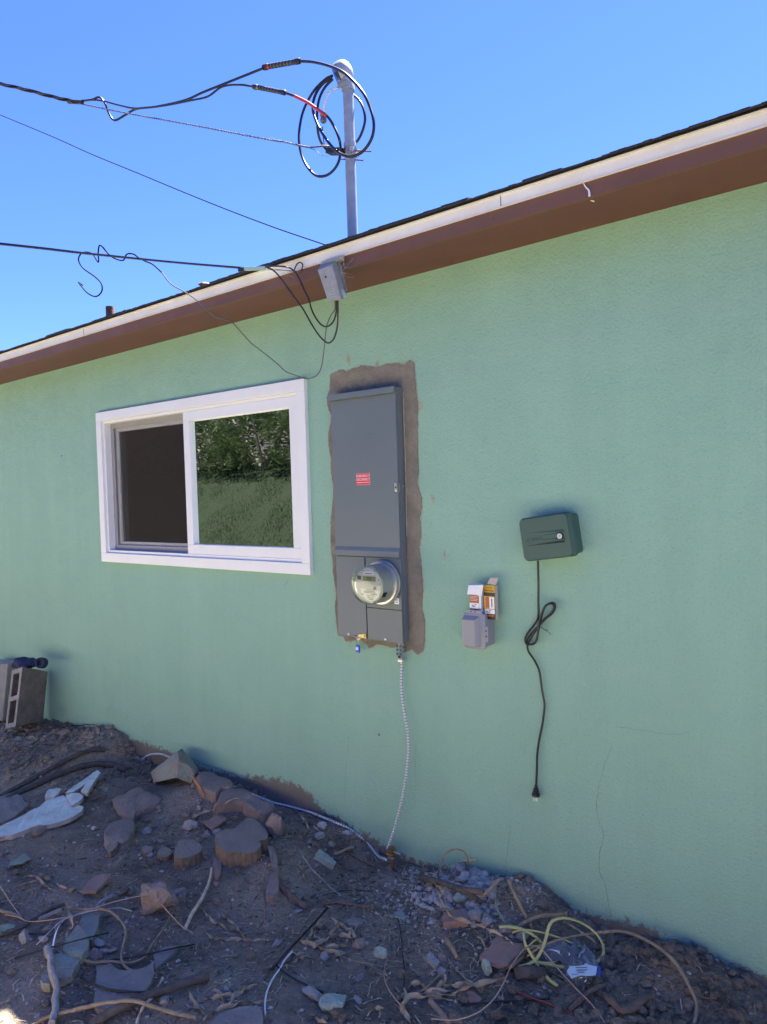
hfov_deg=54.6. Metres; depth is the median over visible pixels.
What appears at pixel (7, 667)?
concrete block
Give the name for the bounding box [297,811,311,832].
dry husk
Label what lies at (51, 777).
hose
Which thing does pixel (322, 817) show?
armoured cable
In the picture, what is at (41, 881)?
dry husk
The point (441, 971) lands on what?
chip
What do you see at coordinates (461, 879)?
rubble stone
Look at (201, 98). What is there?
service cable
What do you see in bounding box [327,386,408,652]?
electrical panel
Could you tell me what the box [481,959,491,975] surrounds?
stone
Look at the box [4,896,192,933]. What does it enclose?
twig
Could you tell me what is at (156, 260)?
drop wire
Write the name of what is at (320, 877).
twig
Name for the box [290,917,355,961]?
dry husk
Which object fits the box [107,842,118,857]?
stone
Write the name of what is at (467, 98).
sky
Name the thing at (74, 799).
stucco slab
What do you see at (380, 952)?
stone
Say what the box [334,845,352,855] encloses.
broken stick
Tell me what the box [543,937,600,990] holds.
plastic bag
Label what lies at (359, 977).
stone
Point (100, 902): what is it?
pipe piece
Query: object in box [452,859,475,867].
tan twig
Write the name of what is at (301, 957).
dry husk
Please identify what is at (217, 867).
terracotta shard
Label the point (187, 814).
dusty stone
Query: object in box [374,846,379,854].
stone
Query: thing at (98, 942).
stone
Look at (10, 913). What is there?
pale stick
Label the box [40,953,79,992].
paving piece
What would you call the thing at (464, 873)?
stone
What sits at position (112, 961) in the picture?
tan root
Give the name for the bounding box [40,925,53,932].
stone
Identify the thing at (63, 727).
wire loop
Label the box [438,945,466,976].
brown stick
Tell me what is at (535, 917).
bent stick
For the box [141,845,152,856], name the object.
stone
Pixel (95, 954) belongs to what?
stone
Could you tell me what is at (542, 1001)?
red wire
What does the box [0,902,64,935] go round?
dark stick
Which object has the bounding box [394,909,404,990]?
cable
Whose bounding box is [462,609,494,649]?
outlet box
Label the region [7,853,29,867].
dry leaf
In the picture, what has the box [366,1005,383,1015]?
dry husk
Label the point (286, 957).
white wire
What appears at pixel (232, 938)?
dry husk
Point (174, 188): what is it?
overhead wire
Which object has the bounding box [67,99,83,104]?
tape band
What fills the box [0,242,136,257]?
drop wire
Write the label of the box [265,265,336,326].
telephone cable
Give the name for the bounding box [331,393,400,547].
door
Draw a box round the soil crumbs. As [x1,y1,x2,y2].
[0,718,154,795]
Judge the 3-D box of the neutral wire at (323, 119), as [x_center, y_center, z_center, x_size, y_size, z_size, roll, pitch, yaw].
[-0.241,-1.760,3.295,0.083,0.257,0.032,-2,2,-2]
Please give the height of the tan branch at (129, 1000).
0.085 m
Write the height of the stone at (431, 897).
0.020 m
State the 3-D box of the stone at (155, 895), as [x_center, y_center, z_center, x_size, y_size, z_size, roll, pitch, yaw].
[-0.843,1.449,2.779,0.153,0.137,0.093,-1,2,21]
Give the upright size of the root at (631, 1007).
0.048 m
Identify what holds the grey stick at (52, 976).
on the ground
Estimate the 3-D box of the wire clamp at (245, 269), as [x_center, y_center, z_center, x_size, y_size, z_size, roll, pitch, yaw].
[-0.560,-1.038,3.172,0.169,0.044,0.016,0,2,39]
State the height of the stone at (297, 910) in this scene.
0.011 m
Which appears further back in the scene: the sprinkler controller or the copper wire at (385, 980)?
the sprinkler controller
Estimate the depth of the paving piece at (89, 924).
2.68 m
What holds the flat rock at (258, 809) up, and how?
on the ground
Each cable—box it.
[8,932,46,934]
[15,932,108,958]
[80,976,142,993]
[82,67,263,121]
[82,84,251,108]
[110,943,194,959]
[143,753,387,860]
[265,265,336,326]
[267,267,338,343]
[284,74,341,177]
[299,60,374,157]
[313,890,371,898]
[316,78,365,148]
[386,643,409,848]
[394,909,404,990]
[499,917,604,986]
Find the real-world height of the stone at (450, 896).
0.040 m
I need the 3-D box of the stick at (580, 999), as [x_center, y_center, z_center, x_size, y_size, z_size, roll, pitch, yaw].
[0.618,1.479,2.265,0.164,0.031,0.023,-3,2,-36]
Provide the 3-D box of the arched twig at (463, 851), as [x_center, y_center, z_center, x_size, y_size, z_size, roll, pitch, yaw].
[0.279,1.397,2.955,0.144,0.137,0.046,-1,2,31]
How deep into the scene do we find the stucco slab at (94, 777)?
3.96 m
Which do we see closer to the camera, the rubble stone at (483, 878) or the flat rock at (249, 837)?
the rubble stone at (483, 878)
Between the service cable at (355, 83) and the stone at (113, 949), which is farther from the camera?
the service cable at (355, 83)
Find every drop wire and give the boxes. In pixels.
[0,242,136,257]
[0,243,239,268]
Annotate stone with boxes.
[18,929,30,943]
[31,826,45,836]
[38,936,48,942]
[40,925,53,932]
[59,728,71,735]
[87,948,102,960]
[94,938,104,946]
[99,948,109,953]
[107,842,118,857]
[108,947,117,952]
[140,880,177,915]
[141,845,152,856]
[142,827,151,834]
[157,847,171,861]
[160,995,168,1004]
[182,811,191,816]
[182,820,197,830]
[202,831,210,836]
[213,828,220,834]
[223,985,228,991]
[266,813,284,836]
[272,939,282,947]
[292,909,302,912]
[301,985,321,1001]
[315,831,324,839]
[317,821,327,829]
[319,993,345,1013]
[320,951,328,960]
[327,841,334,847]
[342,830,351,834]
[352,938,363,949]
[354,973,363,981]
[354,995,361,1003]
[373,946,387,958]
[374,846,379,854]
[419,902,426,908]
[428,894,434,901]
[437,952,446,961]
[441,888,450,894]
[447,893,453,902]
[453,892,470,903]
[455,862,465,871]
[455,875,467,883]
[456,867,465,872]
[461,871,470,877]
[466,901,476,908]
[467,908,483,921]
[468,875,481,884]
[470,870,477,876]
[476,882,484,888]
[477,870,487,876]
[480,875,489,881]
[481,912,493,927]
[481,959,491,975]
[485,880,494,886]
[486,891,493,898]
[499,923,514,935]
[516,885,524,893]
[516,928,528,941]
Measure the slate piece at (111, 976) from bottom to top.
0.039 m
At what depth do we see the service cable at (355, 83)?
3.19 m
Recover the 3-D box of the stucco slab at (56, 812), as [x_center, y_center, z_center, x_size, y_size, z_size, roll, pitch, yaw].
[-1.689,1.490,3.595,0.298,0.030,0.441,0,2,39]
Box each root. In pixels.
[62,901,177,964]
[67,905,141,973]
[280,882,309,909]
[322,899,369,908]
[418,959,450,992]
[599,992,653,1014]
[649,999,653,1016]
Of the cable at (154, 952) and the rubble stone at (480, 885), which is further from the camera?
the rubble stone at (480, 885)
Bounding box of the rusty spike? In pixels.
[191,775,205,796]
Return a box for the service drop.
[0,82,77,103]
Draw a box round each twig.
[262,889,265,919]
[300,851,356,899]
[314,828,382,869]
[341,956,382,966]
[436,848,468,876]
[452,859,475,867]
[461,998,549,1005]
[494,886,508,923]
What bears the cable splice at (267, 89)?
attached to the service cable at (313, 106)
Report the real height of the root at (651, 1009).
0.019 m
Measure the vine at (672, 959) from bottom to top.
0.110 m
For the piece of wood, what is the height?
0.134 m
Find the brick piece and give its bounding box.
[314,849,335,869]
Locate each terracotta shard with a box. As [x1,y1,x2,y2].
[82,874,110,893]
[198,815,226,830]
[213,857,221,880]
[465,990,480,1002]
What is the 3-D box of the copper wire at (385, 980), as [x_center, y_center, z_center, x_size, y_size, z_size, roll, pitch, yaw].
[0.021,1.492,2.373,0.038,0.021,0.283,-2,2,-7]
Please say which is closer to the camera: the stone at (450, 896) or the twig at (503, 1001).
the twig at (503, 1001)
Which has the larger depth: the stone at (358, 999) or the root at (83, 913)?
the root at (83, 913)
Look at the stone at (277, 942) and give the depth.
2.58 m
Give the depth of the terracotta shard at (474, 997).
2.28 m
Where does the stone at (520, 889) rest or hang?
on the ground
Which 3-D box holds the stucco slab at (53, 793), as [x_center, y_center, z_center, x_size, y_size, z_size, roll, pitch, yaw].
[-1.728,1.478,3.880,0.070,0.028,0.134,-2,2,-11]
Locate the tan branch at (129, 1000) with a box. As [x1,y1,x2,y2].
[32,998,197,1023]
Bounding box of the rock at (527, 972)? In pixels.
[514,965,546,980]
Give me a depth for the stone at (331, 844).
3.27 m
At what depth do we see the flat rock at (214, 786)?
3.76 m
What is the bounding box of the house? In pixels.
[0,101,766,987]
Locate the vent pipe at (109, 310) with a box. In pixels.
[106,306,113,315]
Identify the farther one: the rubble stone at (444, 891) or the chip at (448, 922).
the rubble stone at (444, 891)
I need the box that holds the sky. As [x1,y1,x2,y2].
[0,0,766,350]
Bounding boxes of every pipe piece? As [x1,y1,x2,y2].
[39,908,61,920]
[93,893,113,907]
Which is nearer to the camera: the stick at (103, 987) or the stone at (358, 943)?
the stick at (103, 987)
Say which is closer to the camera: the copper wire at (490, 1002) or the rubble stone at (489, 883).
the copper wire at (490, 1002)
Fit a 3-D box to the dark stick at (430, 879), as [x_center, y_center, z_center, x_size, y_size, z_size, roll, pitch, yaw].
[0.239,1.429,2.821,0.053,0.085,0.347,-3,2,-37]
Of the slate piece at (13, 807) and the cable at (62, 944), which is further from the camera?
the slate piece at (13, 807)
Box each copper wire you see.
[0,886,20,914]
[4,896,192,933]
[384,954,401,1005]
[431,945,605,1023]
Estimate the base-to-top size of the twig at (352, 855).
0.097 m
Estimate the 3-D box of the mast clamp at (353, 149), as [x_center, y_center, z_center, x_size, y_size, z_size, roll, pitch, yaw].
[-0.143,-1.597,3.300,0.249,0.097,0.068,0,2,39]
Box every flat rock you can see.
[102,819,135,850]
[113,788,161,823]
[174,839,202,870]
[196,772,233,802]
[213,788,276,822]
[213,818,268,868]
[480,935,524,968]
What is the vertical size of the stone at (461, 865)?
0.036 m
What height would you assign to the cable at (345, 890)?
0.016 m
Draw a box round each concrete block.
[0,659,18,720]
[5,667,47,728]
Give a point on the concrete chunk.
(179, 764)
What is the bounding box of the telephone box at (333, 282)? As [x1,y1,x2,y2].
[318,256,346,301]
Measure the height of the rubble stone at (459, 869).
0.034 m
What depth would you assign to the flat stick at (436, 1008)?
2.22 m
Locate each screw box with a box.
[467,580,483,612]
[483,578,497,619]
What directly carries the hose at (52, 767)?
on the ground
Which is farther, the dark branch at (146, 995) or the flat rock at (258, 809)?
the flat rock at (258, 809)
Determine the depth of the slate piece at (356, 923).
2.69 m
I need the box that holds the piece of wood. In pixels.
[265,846,279,903]
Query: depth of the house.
2.90 m
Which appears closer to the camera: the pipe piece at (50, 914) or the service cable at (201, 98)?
the pipe piece at (50, 914)
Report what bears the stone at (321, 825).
on the ground
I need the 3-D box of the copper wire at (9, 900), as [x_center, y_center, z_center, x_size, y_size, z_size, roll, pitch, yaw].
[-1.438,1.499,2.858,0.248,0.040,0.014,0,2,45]
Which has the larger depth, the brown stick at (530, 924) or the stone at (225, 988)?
the brown stick at (530, 924)
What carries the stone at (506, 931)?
on the ground
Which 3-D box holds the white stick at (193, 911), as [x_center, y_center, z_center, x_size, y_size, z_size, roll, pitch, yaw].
[-0.699,1.479,2.854,0.032,0.054,0.358,-2,2,3]
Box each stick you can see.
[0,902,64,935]
[0,909,23,919]
[43,944,60,1023]
[135,976,163,1023]
[183,868,212,929]
[264,917,309,980]
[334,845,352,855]
[418,873,482,904]
[428,997,451,1023]
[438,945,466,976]
[445,937,460,959]
[457,885,483,894]
[471,878,499,902]
[497,950,527,972]
[507,880,533,928]
[512,911,567,930]
[567,984,604,1011]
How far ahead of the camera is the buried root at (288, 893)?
2.88 m
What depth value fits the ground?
2.68 m
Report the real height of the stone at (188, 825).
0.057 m
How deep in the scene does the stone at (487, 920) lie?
2.60 m
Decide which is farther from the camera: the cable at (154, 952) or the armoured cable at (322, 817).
the armoured cable at (322, 817)
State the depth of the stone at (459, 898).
2.73 m
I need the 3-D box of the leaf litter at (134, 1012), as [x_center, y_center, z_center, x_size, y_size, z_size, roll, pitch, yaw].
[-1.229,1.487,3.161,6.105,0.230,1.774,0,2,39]
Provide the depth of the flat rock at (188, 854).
3.14 m
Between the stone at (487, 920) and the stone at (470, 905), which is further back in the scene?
the stone at (470, 905)
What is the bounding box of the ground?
[0,722,766,1023]
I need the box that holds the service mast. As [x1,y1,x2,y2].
[332,59,357,236]
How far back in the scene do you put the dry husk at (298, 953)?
2.52 m
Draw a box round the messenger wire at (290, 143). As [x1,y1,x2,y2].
[83,104,329,147]
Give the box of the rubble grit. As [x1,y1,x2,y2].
[357,866,546,950]
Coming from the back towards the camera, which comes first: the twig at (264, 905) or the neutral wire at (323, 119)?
the neutral wire at (323, 119)
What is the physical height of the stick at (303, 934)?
0.078 m
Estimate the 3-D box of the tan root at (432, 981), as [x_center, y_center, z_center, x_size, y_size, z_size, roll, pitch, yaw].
[0.162,1.482,2.366,0.030,0.018,0.203,0,2,39]
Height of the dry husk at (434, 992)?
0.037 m
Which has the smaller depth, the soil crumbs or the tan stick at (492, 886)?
the tan stick at (492, 886)
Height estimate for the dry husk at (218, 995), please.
0.022 m
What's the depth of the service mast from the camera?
3.29 m
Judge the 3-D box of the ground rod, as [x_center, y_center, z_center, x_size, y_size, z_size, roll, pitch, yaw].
[0.050,1.522,3.136,0.045,0.213,0.114,-3,2,-27]
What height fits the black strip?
0.033 m
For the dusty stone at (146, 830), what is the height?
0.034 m
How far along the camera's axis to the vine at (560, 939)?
2.50 m
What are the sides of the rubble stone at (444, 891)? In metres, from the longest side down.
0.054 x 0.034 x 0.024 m
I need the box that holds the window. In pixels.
[95,379,313,574]
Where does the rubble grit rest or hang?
on the ground
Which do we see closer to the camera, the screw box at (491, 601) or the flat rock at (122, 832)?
the screw box at (491, 601)
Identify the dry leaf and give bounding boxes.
[0,923,15,933]
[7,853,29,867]
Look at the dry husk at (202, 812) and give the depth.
3.58 m
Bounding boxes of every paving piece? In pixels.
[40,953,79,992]
[63,924,88,964]
[79,914,99,948]
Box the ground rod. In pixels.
[385,845,400,869]
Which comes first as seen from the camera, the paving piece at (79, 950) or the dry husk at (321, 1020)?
the dry husk at (321, 1020)
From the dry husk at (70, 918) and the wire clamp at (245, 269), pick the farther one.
the wire clamp at (245, 269)
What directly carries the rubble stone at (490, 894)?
on the ground
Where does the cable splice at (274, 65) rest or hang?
attached to the service cable at (199, 93)
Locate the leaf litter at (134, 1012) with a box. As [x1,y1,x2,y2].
[0,722,762,1023]
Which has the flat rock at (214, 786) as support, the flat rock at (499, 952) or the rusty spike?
the rusty spike
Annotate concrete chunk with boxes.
[150,749,199,783]
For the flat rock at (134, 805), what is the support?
on the ground
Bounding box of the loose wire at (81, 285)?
[78,245,335,378]
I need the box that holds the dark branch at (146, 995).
[88,972,209,1023]
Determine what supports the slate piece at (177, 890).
on the ground
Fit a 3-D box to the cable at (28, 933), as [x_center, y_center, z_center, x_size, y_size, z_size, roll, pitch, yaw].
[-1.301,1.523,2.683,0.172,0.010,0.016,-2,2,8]
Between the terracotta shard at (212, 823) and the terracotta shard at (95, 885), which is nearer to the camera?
the terracotta shard at (95, 885)
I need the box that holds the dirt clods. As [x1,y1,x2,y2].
[0,720,766,1023]
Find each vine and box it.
[526,932,594,956]
[596,929,697,1022]
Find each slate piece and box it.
[0,793,28,825]
[94,960,154,1014]
[153,945,177,971]
[173,887,186,903]
[210,1005,263,1023]
[346,917,363,933]
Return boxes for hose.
[0,747,105,796]
[5,761,127,796]
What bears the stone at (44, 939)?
on the ground
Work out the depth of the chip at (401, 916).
2.74 m
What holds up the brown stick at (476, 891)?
on the stone at (459, 898)
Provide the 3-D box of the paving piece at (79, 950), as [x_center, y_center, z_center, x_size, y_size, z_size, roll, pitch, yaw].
[-1.056,1.487,2.555,0.084,0.039,0.220,-2,2,-22]
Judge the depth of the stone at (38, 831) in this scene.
3.46 m
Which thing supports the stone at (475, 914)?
on the ground
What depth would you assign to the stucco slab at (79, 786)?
3.93 m
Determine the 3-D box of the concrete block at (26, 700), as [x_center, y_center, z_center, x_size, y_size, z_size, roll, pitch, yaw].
[-2.374,1.229,4.955,0.169,0.455,0.290,-1,2,22]
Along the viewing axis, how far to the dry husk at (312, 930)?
2.68 m
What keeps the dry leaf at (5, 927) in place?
on the ground
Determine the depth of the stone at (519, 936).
2.54 m
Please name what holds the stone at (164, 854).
on the ground
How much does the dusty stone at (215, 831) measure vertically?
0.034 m
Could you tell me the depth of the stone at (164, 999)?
2.26 m
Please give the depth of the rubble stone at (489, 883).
2.80 m
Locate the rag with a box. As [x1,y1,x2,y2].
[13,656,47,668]
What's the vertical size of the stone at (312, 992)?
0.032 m
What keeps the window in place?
in the house
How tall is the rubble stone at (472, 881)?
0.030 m
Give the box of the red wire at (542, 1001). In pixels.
[510,983,573,1014]
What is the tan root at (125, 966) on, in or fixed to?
on the ground
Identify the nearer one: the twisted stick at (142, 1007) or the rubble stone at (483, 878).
the twisted stick at (142, 1007)
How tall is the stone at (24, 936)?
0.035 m
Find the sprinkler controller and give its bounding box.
[519,512,582,800]
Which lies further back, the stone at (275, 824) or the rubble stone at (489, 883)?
the stone at (275, 824)
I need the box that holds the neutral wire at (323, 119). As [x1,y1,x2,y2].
[320,87,337,144]
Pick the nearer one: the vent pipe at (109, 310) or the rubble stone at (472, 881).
the rubble stone at (472, 881)
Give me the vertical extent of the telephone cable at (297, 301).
0.348 m
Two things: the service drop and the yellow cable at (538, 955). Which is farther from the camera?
the service drop
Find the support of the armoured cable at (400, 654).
hanging from the electrical panel
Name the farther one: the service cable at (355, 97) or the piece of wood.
the service cable at (355, 97)
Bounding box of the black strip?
[528,956,563,980]
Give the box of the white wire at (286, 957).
[264,951,292,1014]
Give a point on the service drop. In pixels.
(28, 90)
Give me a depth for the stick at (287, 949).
2.48 m
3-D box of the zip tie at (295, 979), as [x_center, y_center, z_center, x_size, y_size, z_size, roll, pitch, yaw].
[-0.278,1.495,2.379,0.211,0.027,0.023,-1,2,36]
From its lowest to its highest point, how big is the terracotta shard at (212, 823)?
0.023 m
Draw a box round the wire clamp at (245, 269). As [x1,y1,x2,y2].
[238,266,266,271]
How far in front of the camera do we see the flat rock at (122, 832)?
3.39 m
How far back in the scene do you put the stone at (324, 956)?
2.51 m
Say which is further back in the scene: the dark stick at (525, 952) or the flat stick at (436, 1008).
the dark stick at (525, 952)
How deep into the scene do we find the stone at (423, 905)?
2.78 m
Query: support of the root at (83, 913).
on the ground
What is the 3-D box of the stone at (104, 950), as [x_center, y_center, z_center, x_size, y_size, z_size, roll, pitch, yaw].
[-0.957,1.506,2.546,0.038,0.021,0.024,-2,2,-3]
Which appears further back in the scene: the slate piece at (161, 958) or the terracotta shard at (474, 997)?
the slate piece at (161, 958)
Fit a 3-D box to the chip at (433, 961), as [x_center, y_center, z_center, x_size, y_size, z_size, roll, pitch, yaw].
[0.163,1.475,2.438,0.029,0.016,0.077,-3,2,-28]
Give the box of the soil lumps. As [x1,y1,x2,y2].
[448,898,766,1023]
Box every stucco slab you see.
[0,795,83,840]
[45,788,61,800]
[65,772,93,795]
[66,793,83,807]
[81,770,100,796]
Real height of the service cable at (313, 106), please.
0.468 m
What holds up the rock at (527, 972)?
on the ground
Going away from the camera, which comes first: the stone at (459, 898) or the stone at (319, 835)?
the stone at (459, 898)
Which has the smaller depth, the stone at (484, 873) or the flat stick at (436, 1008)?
the flat stick at (436, 1008)
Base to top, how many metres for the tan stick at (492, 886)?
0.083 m
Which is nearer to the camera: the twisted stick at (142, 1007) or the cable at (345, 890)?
the twisted stick at (142, 1007)
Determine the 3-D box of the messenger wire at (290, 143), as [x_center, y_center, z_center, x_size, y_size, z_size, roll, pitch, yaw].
[-0.969,-1.951,3.722,1.634,0.660,0.048,-1,2,30]
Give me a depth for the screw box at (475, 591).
2.87 m
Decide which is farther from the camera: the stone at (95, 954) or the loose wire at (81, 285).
the loose wire at (81, 285)
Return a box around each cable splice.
[252,84,286,95]
[262,58,300,70]
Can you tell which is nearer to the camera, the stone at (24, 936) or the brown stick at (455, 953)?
the brown stick at (455, 953)
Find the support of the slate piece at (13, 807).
on the ground
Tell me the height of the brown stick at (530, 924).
0.111 m
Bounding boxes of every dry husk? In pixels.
[13,874,81,892]
[65,903,72,936]
[182,798,240,822]
[189,979,272,1020]
[199,906,273,941]
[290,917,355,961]
[291,952,304,955]
[292,955,304,962]
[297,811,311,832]
[306,918,324,939]
[309,1014,326,1023]
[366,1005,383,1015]
[400,974,504,1023]
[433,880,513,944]
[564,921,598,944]
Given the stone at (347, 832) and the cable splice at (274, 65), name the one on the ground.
the stone at (347, 832)
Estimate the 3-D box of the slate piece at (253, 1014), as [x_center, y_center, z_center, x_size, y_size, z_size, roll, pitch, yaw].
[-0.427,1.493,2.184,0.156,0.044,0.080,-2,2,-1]
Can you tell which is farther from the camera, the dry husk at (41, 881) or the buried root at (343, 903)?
the dry husk at (41, 881)
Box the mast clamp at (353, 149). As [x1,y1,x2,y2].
[325,140,370,160]
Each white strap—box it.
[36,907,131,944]
[52,919,64,948]
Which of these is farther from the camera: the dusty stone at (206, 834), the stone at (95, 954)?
the dusty stone at (206, 834)
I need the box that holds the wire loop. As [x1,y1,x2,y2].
[24,724,100,745]
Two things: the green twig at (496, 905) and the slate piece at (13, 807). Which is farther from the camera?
the slate piece at (13, 807)
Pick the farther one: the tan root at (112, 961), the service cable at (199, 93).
the service cable at (199, 93)
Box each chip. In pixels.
[394,911,406,921]
[426,952,439,970]
[437,966,445,976]
[441,909,469,929]
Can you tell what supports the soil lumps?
on the ground
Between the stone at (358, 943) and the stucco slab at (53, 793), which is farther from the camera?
the stucco slab at (53, 793)
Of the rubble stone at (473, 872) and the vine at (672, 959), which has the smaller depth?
the vine at (672, 959)
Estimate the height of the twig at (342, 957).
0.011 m
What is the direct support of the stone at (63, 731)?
on the ground
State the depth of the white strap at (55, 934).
2.61 m
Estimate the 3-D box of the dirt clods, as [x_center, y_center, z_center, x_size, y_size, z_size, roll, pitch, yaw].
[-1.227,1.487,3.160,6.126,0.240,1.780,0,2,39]
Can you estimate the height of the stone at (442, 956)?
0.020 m
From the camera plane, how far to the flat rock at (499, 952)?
2.44 m
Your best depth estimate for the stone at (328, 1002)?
2.24 m
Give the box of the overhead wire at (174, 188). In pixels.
[1,115,324,244]
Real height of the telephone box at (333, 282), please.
0.178 m

